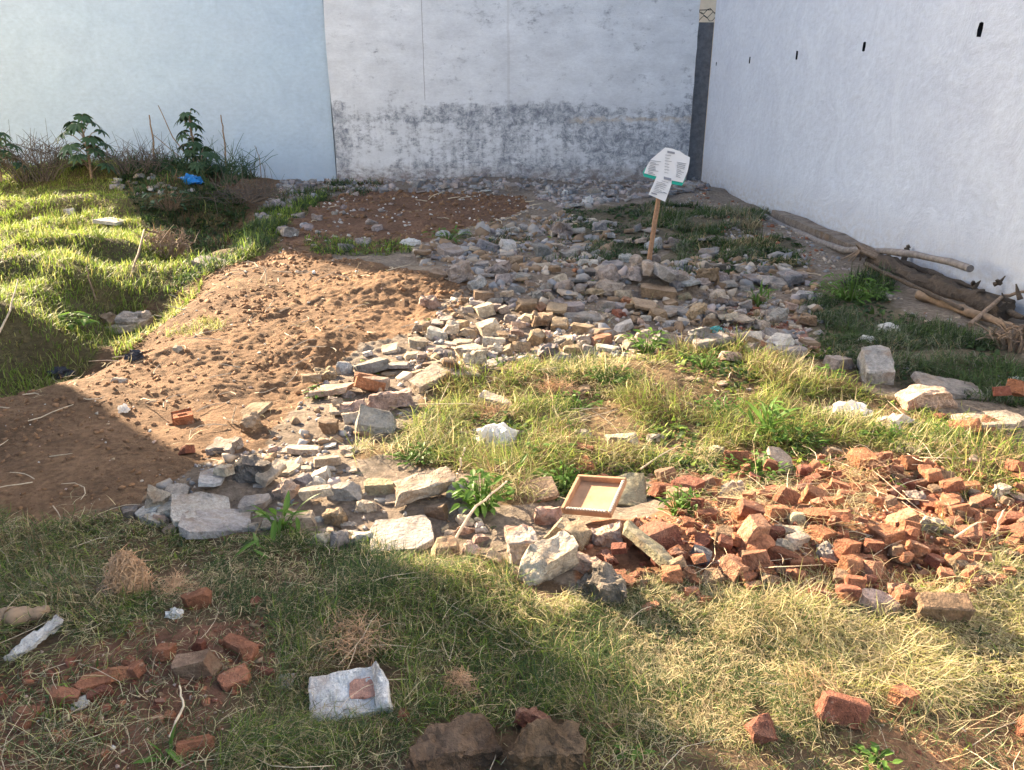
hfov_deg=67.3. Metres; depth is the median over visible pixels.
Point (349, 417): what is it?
concrete chunk
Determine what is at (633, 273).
rubble lump
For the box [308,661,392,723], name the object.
plaster block
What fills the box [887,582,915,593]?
rubble lump
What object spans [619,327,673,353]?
weed
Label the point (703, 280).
concrete chunk
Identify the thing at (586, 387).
concrete chunk
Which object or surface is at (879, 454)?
brick
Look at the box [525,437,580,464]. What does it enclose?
weed
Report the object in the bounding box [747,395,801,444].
weed
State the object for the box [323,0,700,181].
boundary wall
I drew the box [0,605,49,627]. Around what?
weathered log
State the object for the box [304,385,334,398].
weed
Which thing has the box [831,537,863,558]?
brick
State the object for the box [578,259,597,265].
concrete chunk
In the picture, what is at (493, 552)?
concrete chunk
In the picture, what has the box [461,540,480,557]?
rubble lump
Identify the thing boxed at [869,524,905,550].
brick
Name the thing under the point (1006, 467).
rubble lump
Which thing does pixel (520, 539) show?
masonry fragment
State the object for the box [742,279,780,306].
weed
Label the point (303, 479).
concrete chunk
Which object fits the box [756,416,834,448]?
weed
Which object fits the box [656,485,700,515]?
weed
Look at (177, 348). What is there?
concrete chunk
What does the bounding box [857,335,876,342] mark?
plastic bag
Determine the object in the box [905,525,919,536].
brick
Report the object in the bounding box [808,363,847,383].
weed
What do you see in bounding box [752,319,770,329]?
rubble lump
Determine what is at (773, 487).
brick
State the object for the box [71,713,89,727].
brick
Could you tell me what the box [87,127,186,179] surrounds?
dead bush
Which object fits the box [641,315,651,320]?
concrete chunk
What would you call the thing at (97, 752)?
rubble lump
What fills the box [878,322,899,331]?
plastic bag
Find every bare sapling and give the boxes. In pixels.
[149,115,154,162]
[158,105,190,160]
[220,115,226,164]
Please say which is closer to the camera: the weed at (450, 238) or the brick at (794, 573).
the brick at (794, 573)
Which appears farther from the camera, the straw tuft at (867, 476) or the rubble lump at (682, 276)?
the rubble lump at (682, 276)
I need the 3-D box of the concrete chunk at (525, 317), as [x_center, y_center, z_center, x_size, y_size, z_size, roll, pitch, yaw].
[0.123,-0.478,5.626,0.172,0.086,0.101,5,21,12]
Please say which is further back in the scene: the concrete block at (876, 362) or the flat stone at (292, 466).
the concrete block at (876, 362)
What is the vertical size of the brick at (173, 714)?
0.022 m
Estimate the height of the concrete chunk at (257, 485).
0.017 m
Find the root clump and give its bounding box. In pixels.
[973,317,1023,352]
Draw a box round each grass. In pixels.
[0,157,412,397]
[0,498,1023,769]
[4,142,1023,406]
[8,215,1023,626]
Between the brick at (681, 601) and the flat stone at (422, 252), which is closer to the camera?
the brick at (681, 601)
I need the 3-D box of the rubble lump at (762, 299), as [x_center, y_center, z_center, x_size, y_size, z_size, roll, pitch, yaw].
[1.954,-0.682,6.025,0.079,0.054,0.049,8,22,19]
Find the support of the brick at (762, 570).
on the ground at (386, 328)
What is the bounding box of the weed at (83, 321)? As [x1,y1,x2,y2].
[53,311,98,329]
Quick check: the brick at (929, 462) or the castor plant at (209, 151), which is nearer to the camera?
the brick at (929, 462)
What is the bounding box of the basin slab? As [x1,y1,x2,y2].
[106,310,153,333]
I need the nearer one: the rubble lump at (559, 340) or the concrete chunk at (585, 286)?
the rubble lump at (559, 340)
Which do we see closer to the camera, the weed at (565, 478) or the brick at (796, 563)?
the brick at (796, 563)
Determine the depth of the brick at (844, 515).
2.66 m
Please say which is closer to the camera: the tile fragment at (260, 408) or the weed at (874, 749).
the weed at (874, 749)
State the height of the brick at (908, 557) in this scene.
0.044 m
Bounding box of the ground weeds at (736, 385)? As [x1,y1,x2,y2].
[4,161,1023,769]
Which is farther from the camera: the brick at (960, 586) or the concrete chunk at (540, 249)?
the concrete chunk at (540, 249)
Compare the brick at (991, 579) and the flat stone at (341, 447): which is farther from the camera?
the flat stone at (341, 447)
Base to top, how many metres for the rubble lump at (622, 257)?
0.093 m
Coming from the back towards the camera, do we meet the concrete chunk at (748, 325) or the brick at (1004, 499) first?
the concrete chunk at (748, 325)
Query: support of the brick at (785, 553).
on the ground at (386, 328)
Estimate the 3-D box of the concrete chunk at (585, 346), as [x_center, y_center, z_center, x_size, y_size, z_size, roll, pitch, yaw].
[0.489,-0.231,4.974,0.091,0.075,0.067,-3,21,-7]
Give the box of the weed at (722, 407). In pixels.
[695,393,755,417]
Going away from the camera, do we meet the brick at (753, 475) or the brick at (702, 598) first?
the brick at (702, 598)
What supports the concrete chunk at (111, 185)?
on the ground at (386, 328)
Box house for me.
[699,0,715,153]
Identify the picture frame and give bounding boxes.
[561,474,626,517]
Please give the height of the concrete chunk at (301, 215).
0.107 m
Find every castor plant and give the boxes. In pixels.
[0,132,29,181]
[54,113,117,178]
[173,108,210,169]
[181,146,230,176]
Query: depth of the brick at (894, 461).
3.28 m
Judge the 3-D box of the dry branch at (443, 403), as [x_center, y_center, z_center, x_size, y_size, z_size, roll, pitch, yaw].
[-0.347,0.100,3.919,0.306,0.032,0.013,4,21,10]
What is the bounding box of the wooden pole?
[760,212,973,271]
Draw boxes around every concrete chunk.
[63,208,75,215]
[109,184,118,188]
[110,377,127,382]
[133,173,144,177]
[139,513,163,526]
[144,484,169,508]
[157,501,170,516]
[162,524,178,533]
[164,483,189,500]
[172,345,182,352]
[213,464,234,476]
[238,493,271,512]
[246,522,259,530]
[253,483,262,487]
[275,225,285,233]
[277,510,316,529]
[282,184,292,189]
[291,212,304,217]
[293,472,312,485]
[298,484,333,500]
[301,223,313,229]
[301,373,321,382]
[311,465,330,480]
[312,532,330,547]
[314,516,323,522]
[317,415,338,434]
[327,481,362,500]
[330,529,349,551]
[336,361,352,374]
[338,243,354,250]
[341,411,358,423]
[350,531,370,543]
[355,237,371,246]
[355,404,396,434]
[362,350,372,356]
[371,224,383,230]
[379,187,388,192]
[393,466,455,507]
[404,351,418,359]
[408,187,417,192]
[408,336,428,348]
[411,180,424,187]
[412,369,423,374]
[417,352,427,358]
[423,502,447,519]
[426,326,447,340]
[427,352,439,360]
[435,230,449,235]
[439,183,447,188]
[444,530,454,536]
[446,482,470,499]
[448,181,462,186]
[452,338,473,345]
[458,228,469,235]
[458,327,477,336]
[458,506,473,514]
[460,307,473,312]
[469,300,484,306]
[472,302,495,316]
[473,289,493,301]
[474,260,488,267]
[476,239,499,251]
[476,318,500,336]
[477,390,510,408]
[482,336,505,347]
[484,548,507,567]
[487,298,503,303]
[493,303,501,311]
[495,273,513,283]
[497,305,509,313]
[497,343,512,356]
[499,238,516,250]
[504,182,519,191]
[506,226,519,232]
[507,255,522,263]
[507,286,524,292]
[507,321,526,328]
[515,272,531,278]
[515,298,537,311]
[517,530,578,585]
[518,313,530,322]
[519,224,527,229]
[527,328,545,345]
[530,311,553,326]
[532,262,550,269]
[533,242,552,257]
[539,190,550,195]
[539,282,552,289]
[542,517,591,550]
[543,253,557,261]
[550,273,567,281]
[550,316,568,330]
[559,247,580,258]
[563,344,582,354]
[564,311,599,322]
[565,188,577,193]
[572,227,585,233]
[572,322,595,333]
[574,428,592,438]
[576,283,588,290]
[577,384,591,394]
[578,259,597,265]
[582,343,594,353]
[584,267,595,276]
[594,328,613,338]
[595,301,615,311]
[599,183,607,187]
[602,260,623,270]
[604,432,638,446]
[607,189,617,194]
[613,318,633,331]
[614,289,631,298]
[615,336,626,341]
[622,337,641,349]
[622,520,673,566]
[624,228,633,232]
[629,254,642,263]
[630,315,644,322]
[631,259,652,275]
[633,223,641,231]
[641,261,653,275]
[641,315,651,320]
[644,237,661,249]
[651,333,687,349]
[652,254,660,261]
[660,320,676,327]
[662,298,678,305]
[669,281,681,288]
[677,292,691,299]
[678,265,691,270]
[682,329,689,334]
[685,181,696,190]
[690,544,711,566]
[692,331,736,351]
[697,247,719,256]
[697,278,708,282]
[704,262,726,271]
[708,296,724,304]
[718,297,728,303]
[718,351,741,361]
[721,280,737,287]
[730,332,745,338]
[731,274,743,280]
[736,265,755,272]
[737,285,750,291]
[743,322,752,328]
[744,331,761,341]
[754,275,777,284]
[757,265,774,272]
[766,277,788,290]
[766,333,794,345]
[776,270,804,286]
[777,263,792,268]
[786,512,805,525]
[796,290,813,299]
[822,447,841,456]
[823,355,854,370]
[893,445,905,451]
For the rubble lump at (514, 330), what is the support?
on the ground at (386, 328)
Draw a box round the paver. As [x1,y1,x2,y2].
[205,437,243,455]
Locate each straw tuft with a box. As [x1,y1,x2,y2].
[145,567,202,600]
[309,600,405,670]
[435,665,484,700]
[468,400,517,424]
[529,372,585,398]
[776,659,873,703]
[822,444,907,488]
[934,424,1023,488]
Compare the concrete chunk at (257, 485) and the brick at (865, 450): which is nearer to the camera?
the concrete chunk at (257, 485)
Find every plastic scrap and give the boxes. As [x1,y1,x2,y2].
[117,403,130,412]
[164,607,183,618]
[400,238,420,245]
[581,195,593,202]
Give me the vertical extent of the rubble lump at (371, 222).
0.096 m
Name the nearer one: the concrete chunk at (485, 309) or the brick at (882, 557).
the brick at (882, 557)
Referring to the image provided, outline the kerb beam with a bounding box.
[771,210,873,256]
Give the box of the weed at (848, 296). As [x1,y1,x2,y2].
[807,272,900,303]
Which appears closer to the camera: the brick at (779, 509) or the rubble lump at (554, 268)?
the brick at (779, 509)
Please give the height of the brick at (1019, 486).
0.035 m
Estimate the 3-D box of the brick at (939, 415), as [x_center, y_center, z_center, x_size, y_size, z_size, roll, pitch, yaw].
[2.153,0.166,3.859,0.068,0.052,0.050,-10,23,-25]
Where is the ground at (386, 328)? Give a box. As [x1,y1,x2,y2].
[0,160,1023,769]
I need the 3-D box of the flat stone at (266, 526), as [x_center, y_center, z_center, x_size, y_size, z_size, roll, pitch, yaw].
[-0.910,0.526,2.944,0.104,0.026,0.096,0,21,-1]
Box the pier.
[686,22,713,179]
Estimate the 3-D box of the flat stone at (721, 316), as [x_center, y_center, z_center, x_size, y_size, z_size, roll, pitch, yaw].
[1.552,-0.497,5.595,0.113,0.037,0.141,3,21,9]
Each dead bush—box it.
[0,119,92,182]
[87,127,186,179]
[150,133,277,185]
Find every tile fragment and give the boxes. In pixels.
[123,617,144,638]
[240,401,273,416]
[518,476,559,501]
[774,524,803,534]
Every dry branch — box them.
[0,279,18,332]
[86,265,96,298]
[168,685,184,736]
[415,403,470,404]
[455,480,506,538]
[456,447,464,477]
[640,445,679,469]
[953,521,986,537]
[995,500,1009,543]
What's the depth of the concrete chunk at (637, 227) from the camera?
9.12 m
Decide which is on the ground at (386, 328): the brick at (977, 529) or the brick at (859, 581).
the brick at (977, 529)
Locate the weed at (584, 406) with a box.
[552,389,603,410]
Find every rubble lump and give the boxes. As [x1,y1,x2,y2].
[82,750,94,760]
[88,747,110,760]
[93,724,117,737]
[98,312,115,325]
[121,505,138,517]
[149,714,163,723]
[152,514,168,526]
[152,697,165,707]
[175,678,188,686]
[231,454,271,482]
[239,411,263,433]
[242,526,254,531]
[266,445,277,451]
[271,477,299,500]
[279,226,299,237]
[306,476,326,486]
[311,213,322,220]
[313,366,336,380]
[321,507,347,528]
[328,396,337,401]
[331,398,342,404]
[339,399,366,415]
[340,449,351,454]
[341,390,355,397]
[341,521,358,529]
[344,425,353,431]
[344,446,358,454]
[347,529,357,535]
[354,500,376,512]
[367,218,377,224]
[404,712,502,769]
[412,324,422,331]
[415,358,425,363]
[419,295,441,308]
[432,347,455,359]
[440,524,448,532]
[441,357,460,368]
[442,320,459,334]
[446,260,474,282]
[454,526,474,534]
[455,258,472,265]
[455,514,474,525]
[459,297,466,303]
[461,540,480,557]
[463,350,486,364]
[467,275,486,289]
[472,534,488,543]
[474,521,483,527]
[475,527,487,532]
[484,264,497,272]
[489,464,505,475]
[490,343,503,352]
[493,260,511,269]
[494,265,508,273]
[499,290,513,296]
[503,356,515,363]
[504,314,516,322]
[506,718,585,769]
[507,336,518,341]
[508,298,516,304]
[509,326,523,336]
[514,706,551,727]
[530,312,549,326]
[531,289,542,299]
[536,301,546,311]
[537,342,559,358]
[543,330,550,335]
[548,230,554,236]
[548,265,560,272]
[551,222,572,236]
[551,297,564,302]
[553,279,573,291]
[554,337,565,344]
[557,231,566,239]
[565,263,575,267]
[573,285,584,291]
[574,334,592,344]
[576,561,626,608]
[577,340,587,343]
[585,287,603,295]
[586,294,597,302]
[591,220,607,231]
[591,521,623,547]
[594,263,621,281]
[595,548,619,565]
[597,278,625,296]
[605,233,615,237]
[615,302,626,308]
[618,253,631,262]
[620,296,631,303]
[624,303,634,308]
[625,266,641,281]
[633,325,645,329]
[634,237,646,244]
[634,579,648,589]
[635,318,645,324]
[635,329,653,337]
[639,579,650,587]
[646,433,664,441]
[648,308,667,322]
[653,316,665,322]
[667,237,678,243]
[669,547,686,558]
[674,270,690,280]
[677,508,687,514]
[682,566,696,581]
[683,586,700,597]
[684,327,709,343]
[686,302,707,319]
[695,267,719,282]
[701,318,718,326]
[703,310,716,317]
[705,313,714,317]
[708,445,724,454]
[709,289,727,298]
[719,271,729,281]
[720,480,744,496]
[724,312,737,320]
[728,300,736,305]
[738,299,751,309]
[742,477,753,486]
[744,342,759,351]
[745,580,761,591]
[746,336,760,346]
[747,291,756,298]
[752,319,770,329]
[753,309,759,316]
[759,294,765,301]
[763,307,788,324]
[763,308,771,316]
[775,538,793,551]
[775,565,785,573]
[784,301,797,310]
[795,312,816,326]
[796,305,808,313]
[796,482,812,493]
[810,497,824,506]
[812,588,831,605]
[815,468,831,478]
[815,541,838,561]
[817,453,825,459]
[826,515,837,525]
[866,462,890,480]
[887,485,902,496]
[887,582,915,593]
[904,490,926,505]
[904,539,930,559]
[915,480,926,486]
[915,568,929,578]
[920,515,953,534]
[934,537,950,546]
[948,559,968,571]
[957,454,980,468]
[966,488,980,496]
[969,575,984,587]
[990,482,1011,500]
[1003,466,1011,477]
[1006,551,1022,559]
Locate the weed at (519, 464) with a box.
[491,451,527,474]
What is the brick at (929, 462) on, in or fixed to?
on the ground at (386, 328)
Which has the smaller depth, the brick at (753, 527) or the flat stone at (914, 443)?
the brick at (753, 527)
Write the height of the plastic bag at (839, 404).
0.078 m
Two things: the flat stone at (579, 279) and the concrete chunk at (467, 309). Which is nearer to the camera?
the concrete chunk at (467, 309)
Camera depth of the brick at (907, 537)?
2.63 m
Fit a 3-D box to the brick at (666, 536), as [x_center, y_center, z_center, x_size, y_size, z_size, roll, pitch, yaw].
[0.500,0.535,2.691,0.156,0.126,0.122,-10,23,-24]
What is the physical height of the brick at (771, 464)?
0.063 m
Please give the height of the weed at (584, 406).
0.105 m
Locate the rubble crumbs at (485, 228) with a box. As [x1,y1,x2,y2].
[5,172,1018,561]
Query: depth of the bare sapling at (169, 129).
13.86 m
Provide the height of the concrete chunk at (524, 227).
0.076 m
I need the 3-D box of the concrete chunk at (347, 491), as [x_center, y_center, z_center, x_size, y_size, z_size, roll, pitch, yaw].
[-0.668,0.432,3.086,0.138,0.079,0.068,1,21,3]
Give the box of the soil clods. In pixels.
[0,189,1023,769]
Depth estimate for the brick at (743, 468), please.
3.29 m
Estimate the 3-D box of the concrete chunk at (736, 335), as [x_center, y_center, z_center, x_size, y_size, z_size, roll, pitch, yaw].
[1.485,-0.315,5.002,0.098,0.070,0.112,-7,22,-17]
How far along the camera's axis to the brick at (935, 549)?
2.60 m
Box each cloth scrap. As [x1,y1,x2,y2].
[46,366,76,378]
[124,349,143,361]
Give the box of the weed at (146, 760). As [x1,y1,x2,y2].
[132,720,185,766]
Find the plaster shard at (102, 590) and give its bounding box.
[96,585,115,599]
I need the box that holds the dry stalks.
[0,192,1019,769]
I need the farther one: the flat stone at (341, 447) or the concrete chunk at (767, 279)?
the concrete chunk at (767, 279)
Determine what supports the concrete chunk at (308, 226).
on the ground at (386, 328)
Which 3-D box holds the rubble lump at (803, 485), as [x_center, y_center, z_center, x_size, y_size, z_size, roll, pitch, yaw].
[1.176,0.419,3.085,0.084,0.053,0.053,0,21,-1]
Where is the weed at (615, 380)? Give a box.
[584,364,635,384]
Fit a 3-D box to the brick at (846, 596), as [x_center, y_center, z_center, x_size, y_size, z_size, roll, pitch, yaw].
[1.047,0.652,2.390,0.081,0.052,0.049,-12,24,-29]
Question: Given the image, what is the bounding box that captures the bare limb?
[915,290,1014,326]
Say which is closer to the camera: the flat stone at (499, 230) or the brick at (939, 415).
the brick at (939, 415)
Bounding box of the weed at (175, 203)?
[141,185,194,210]
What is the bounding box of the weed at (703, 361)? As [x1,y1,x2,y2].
[677,348,728,368]
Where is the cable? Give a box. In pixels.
[699,8,714,20]
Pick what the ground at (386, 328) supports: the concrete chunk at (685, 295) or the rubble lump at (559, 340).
the concrete chunk at (685, 295)
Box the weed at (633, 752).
[609,741,656,762]
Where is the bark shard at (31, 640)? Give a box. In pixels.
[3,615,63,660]
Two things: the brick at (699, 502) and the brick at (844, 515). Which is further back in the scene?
the brick at (699, 502)
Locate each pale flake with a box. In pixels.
[70,695,89,711]
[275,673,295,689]
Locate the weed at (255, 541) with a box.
[233,532,266,563]
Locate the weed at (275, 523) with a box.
[248,490,319,543]
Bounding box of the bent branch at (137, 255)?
[130,229,160,276]
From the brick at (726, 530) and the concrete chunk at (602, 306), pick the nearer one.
the brick at (726, 530)
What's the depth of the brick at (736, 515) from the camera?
2.75 m
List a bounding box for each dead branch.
[863,261,963,310]
[899,259,1015,303]
[901,244,910,260]
[927,270,1023,319]
[968,290,1023,326]
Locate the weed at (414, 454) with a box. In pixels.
[383,440,451,468]
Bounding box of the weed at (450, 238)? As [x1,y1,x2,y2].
[422,225,472,242]
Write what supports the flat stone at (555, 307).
on the ground at (386, 328)
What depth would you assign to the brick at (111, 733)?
1.94 m
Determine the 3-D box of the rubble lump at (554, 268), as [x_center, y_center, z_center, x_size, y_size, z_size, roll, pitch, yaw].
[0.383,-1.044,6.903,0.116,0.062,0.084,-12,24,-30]
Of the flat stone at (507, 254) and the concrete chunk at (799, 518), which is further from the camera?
the flat stone at (507, 254)
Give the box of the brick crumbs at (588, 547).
[0,307,1023,769]
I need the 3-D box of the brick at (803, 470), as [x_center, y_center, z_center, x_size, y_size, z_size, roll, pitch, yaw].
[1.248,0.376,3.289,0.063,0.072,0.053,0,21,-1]
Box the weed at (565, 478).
[532,460,590,488]
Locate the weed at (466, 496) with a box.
[446,469,514,518]
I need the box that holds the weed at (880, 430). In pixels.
[859,420,922,450]
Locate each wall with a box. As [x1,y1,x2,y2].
[0,0,336,181]
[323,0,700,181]
[701,0,1023,314]
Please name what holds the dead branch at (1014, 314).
on the fallen log at (974, 297)
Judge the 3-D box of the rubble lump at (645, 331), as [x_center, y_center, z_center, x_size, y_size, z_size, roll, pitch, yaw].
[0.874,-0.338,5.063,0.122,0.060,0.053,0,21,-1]
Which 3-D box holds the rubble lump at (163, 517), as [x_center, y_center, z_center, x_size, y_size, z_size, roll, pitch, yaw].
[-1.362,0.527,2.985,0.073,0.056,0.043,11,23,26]
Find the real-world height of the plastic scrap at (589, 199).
0.146 m
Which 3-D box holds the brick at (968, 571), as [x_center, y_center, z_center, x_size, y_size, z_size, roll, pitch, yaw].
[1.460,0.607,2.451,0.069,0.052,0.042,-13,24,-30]
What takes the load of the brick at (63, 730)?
on the ground at (386, 328)
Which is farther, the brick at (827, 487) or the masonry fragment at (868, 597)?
the brick at (827, 487)
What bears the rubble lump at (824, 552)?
on the ground at (386, 328)
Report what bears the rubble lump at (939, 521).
on the ground at (386, 328)
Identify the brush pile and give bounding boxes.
[130,224,199,257]
[181,165,294,212]
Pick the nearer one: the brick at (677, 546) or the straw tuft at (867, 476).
the brick at (677, 546)
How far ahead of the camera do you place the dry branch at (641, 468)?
3.35 m
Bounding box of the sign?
[643,147,689,260]
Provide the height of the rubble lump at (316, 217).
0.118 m
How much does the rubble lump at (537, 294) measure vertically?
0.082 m
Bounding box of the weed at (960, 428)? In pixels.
[926,422,971,442]
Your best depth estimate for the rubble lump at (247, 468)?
3.18 m
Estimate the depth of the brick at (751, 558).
2.49 m
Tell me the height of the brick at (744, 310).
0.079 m
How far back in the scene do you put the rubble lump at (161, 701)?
2.06 m
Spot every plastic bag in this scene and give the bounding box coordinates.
[178,173,202,183]
[473,422,518,447]
[710,326,723,332]
[833,400,873,417]
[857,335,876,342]
[874,413,917,432]
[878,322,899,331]
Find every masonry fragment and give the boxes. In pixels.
[367,387,413,410]
[504,524,537,563]
[534,506,562,524]
[573,551,601,573]
[855,588,901,616]
[894,384,957,410]
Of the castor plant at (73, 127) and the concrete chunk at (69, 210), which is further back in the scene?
the castor plant at (73, 127)
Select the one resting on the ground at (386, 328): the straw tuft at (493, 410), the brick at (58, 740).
the straw tuft at (493, 410)
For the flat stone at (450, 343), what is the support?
on the flat stone at (466, 348)
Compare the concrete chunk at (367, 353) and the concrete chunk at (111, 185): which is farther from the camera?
the concrete chunk at (111, 185)
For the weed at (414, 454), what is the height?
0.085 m
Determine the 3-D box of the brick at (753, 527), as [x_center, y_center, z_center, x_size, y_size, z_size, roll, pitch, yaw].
[0.819,0.522,2.642,0.096,0.161,0.099,-8,22,-21]
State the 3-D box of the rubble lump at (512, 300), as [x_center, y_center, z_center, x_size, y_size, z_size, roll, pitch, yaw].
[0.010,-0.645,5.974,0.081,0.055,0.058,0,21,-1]
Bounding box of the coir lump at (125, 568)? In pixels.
[99,544,157,597]
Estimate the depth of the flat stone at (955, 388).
4.21 m
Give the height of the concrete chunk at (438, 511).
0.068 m
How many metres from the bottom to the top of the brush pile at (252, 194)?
0.725 m
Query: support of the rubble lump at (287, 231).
on the ground at (386, 328)
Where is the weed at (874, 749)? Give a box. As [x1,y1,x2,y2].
[851,741,902,769]
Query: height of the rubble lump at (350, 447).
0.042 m
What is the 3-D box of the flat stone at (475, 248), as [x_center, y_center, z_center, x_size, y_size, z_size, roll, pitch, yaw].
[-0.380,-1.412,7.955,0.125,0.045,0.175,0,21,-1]
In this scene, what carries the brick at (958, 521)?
on the ground at (386, 328)
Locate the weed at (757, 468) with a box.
[720,449,800,488]
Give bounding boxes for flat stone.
[93,217,125,225]
[134,505,160,518]
[170,491,229,526]
[178,509,250,538]
[191,255,224,267]
[198,468,225,486]
[255,459,286,487]
[260,515,284,530]
[272,460,300,475]
[277,448,286,453]
[287,444,320,454]
[296,183,316,186]
[298,465,310,470]
[307,382,353,397]
[313,455,341,467]
[319,526,333,532]
[323,442,336,448]
[330,403,348,414]
[339,445,349,450]
[344,452,353,457]
[346,465,357,472]
[353,357,388,373]
[369,515,433,554]
[374,498,384,502]
[381,372,395,376]
[382,342,398,353]
[385,494,395,504]
[389,362,409,368]
[408,363,454,392]
[414,249,431,254]
[421,359,440,365]
[425,345,445,351]
[428,268,447,279]
[431,319,446,324]
[437,242,463,256]
[440,315,452,320]
[444,341,456,346]
[450,363,480,377]
[451,343,488,357]
[464,235,485,242]
[466,254,478,258]
[469,245,480,250]
[481,272,495,276]
[485,359,498,366]
[487,350,497,355]
[495,228,505,231]
[496,330,507,336]
[500,251,513,256]
[516,277,528,281]
[540,408,564,420]
[546,301,567,313]
[550,334,573,342]
[551,352,573,359]
[557,289,576,295]
[563,301,584,311]
[568,202,584,206]
[568,412,587,422]
[571,278,586,281]
[572,243,585,246]
[587,193,600,196]
[587,281,597,284]
[596,343,616,352]
[616,472,646,505]
[628,344,645,352]
[631,297,656,310]
[641,227,658,232]
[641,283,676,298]
[653,262,676,282]
[663,307,677,316]
[664,305,688,316]
[681,276,700,285]
[683,188,693,192]
[685,376,694,380]
[699,280,710,285]
[716,380,727,385]
[717,314,724,319]
[732,314,754,322]
[740,274,760,282]
[764,327,797,339]
[766,344,807,357]
[766,446,792,473]
[784,272,807,277]
[788,321,801,327]
[798,338,820,345]
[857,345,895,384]
[905,442,925,454]
[910,371,988,399]
[939,491,963,503]
[950,410,1023,433]
[1007,491,1023,501]
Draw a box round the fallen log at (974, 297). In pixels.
[840,243,1023,320]
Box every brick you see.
[0,693,6,700]
[0,699,10,708]
[9,693,19,699]
[9,721,31,732]
[11,704,44,722]
[49,686,79,707]
[50,728,71,743]
[53,735,73,753]
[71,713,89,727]
[74,668,111,695]
[86,684,114,702]
[101,725,121,743]
[108,665,130,681]
[121,655,139,665]
[127,659,147,678]
[152,642,176,661]
[163,710,176,720]
[171,408,193,425]
[171,648,221,679]
[175,734,214,758]
[178,445,194,454]
[181,587,212,610]
[191,638,207,651]
[217,663,251,691]
[222,633,258,663]
[248,596,261,608]
[257,666,274,680]
[353,372,376,381]
[353,376,385,391]
[361,376,389,389]
[364,478,393,495]
[397,708,409,722]
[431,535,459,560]
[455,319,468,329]
[512,341,530,351]
[559,338,573,351]
[572,455,596,474]
[575,442,594,458]
[590,333,611,346]
[611,309,626,317]
[611,542,626,554]
[614,568,626,573]
[622,536,633,546]
[622,574,635,587]
[628,571,642,578]
[634,520,682,559]
[641,600,658,615]
[648,482,670,497]
[650,550,668,568]
[654,467,675,481]
[661,564,682,577]
[661,573,682,584]
[666,486,690,501]
[668,544,682,551]
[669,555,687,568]
[671,475,705,493]
[671,593,685,604]
[682,516,694,527]
[685,527,696,535]
[687,553,707,564]
[689,577,701,587]
[691,498,704,507]
[693,522,701,530]
[694,508,718,521]
[694,531,709,547]
[697,595,718,607]
[700,567,724,586]
[702,474,715,489]
[713,525,733,550]
[714,478,721,485]
[717,496,741,506]
[717,554,749,586]
[718,534,732,549]
[724,450,748,466]
[730,471,745,480]
[731,507,745,520]
[732,533,741,547]
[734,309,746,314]
[735,513,770,550]
[738,498,765,517]
[738,534,775,552]
[738,571,757,587]
[739,550,749,556]
[740,463,750,470]
[741,549,771,570]
[742,490,756,500]
[743,713,777,746]
[748,471,760,482]
[755,567,769,577]
[756,488,772,501]
[759,573,781,583]
[760,340,766,346]
[762,484,778,495]
[763,458,778,473]
[764,504,790,520]
[766,564,773,574]
[767,545,798,565]
[769,525,785,539]
[771,582,787,590]
[772,485,800,505]
[778,567,795,584]
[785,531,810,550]
[789,556,818,572]
[790,568,805,581]
[795,464,812,479]
[798,472,822,485]
[801,484,827,503]
[803,507,833,525]
[805,524,836,544]
[806,584,833,597]
[808,459,822,472]
[813,690,870,730]
[817,483,831,496]
[817,557,837,571]
[823,496,843,508]
[824,473,841,482]
[829,478,851,494]
[829,509,852,521]
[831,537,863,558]
[832,567,848,584]
[833,470,841,475]
[833,494,844,504]
[835,488,856,502]
[835,583,861,596]
[837,529,848,538]
[837,554,864,575]
[837,592,858,606]
[844,574,866,587]
[847,447,878,468]
[849,483,865,491]
[857,516,867,523]
[858,554,873,559]
[860,559,885,578]
[862,538,884,551]
[864,574,877,583]
[866,495,882,505]
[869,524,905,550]
[872,452,882,459]
[872,553,888,568]
[880,451,892,459]
[883,682,920,716]
[884,494,897,507]
[885,507,919,527]
[888,543,909,565]
[888,544,904,555]
[889,465,903,474]
[890,459,900,464]
[890,586,913,601]
[893,473,905,481]
[898,519,921,534]
[899,455,919,469]
[899,478,915,489]
[899,551,914,562]
[900,592,918,608]
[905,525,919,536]
[905,531,916,539]
[910,591,975,625]
[917,464,932,474]
[917,495,939,511]
[920,468,943,482]
[921,458,935,467]
[923,544,940,555]
[923,553,944,569]
[927,484,941,493]
[929,568,937,578]
[933,413,948,420]
[934,498,960,518]
[936,566,955,581]
[938,469,954,482]
[939,477,965,492]
[941,493,960,501]
[942,532,967,549]
[944,553,952,566]
[945,515,963,527]
[946,418,981,431]
[947,505,965,516]
[948,503,969,515]
[951,552,966,559]
[952,523,985,545]
[953,582,976,601]
[954,480,980,496]
[958,549,986,562]
[960,469,970,474]
[961,515,973,522]
[961,566,979,584]
[964,559,983,570]
[966,507,979,516]
[968,499,983,507]
[968,540,988,549]
[969,492,995,506]
[969,510,994,530]
[971,471,986,478]
[973,552,991,560]
[979,504,992,509]
[981,415,997,435]
[983,508,998,517]
[983,572,1009,594]
[985,530,993,541]
[991,524,1010,535]
[992,386,1011,396]
[994,512,1023,525]
[999,495,1014,505]
[1001,566,1016,574]
[1002,532,1023,550]
[1003,459,1023,471]
[1004,523,1023,536]
[1005,379,1023,396]
[1010,472,1023,480]
[1013,482,1023,489]
[1015,714,1023,736]
[1016,516,1023,522]
[1016,531,1023,544]
[1017,545,1023,559]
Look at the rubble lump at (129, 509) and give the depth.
3.03 m

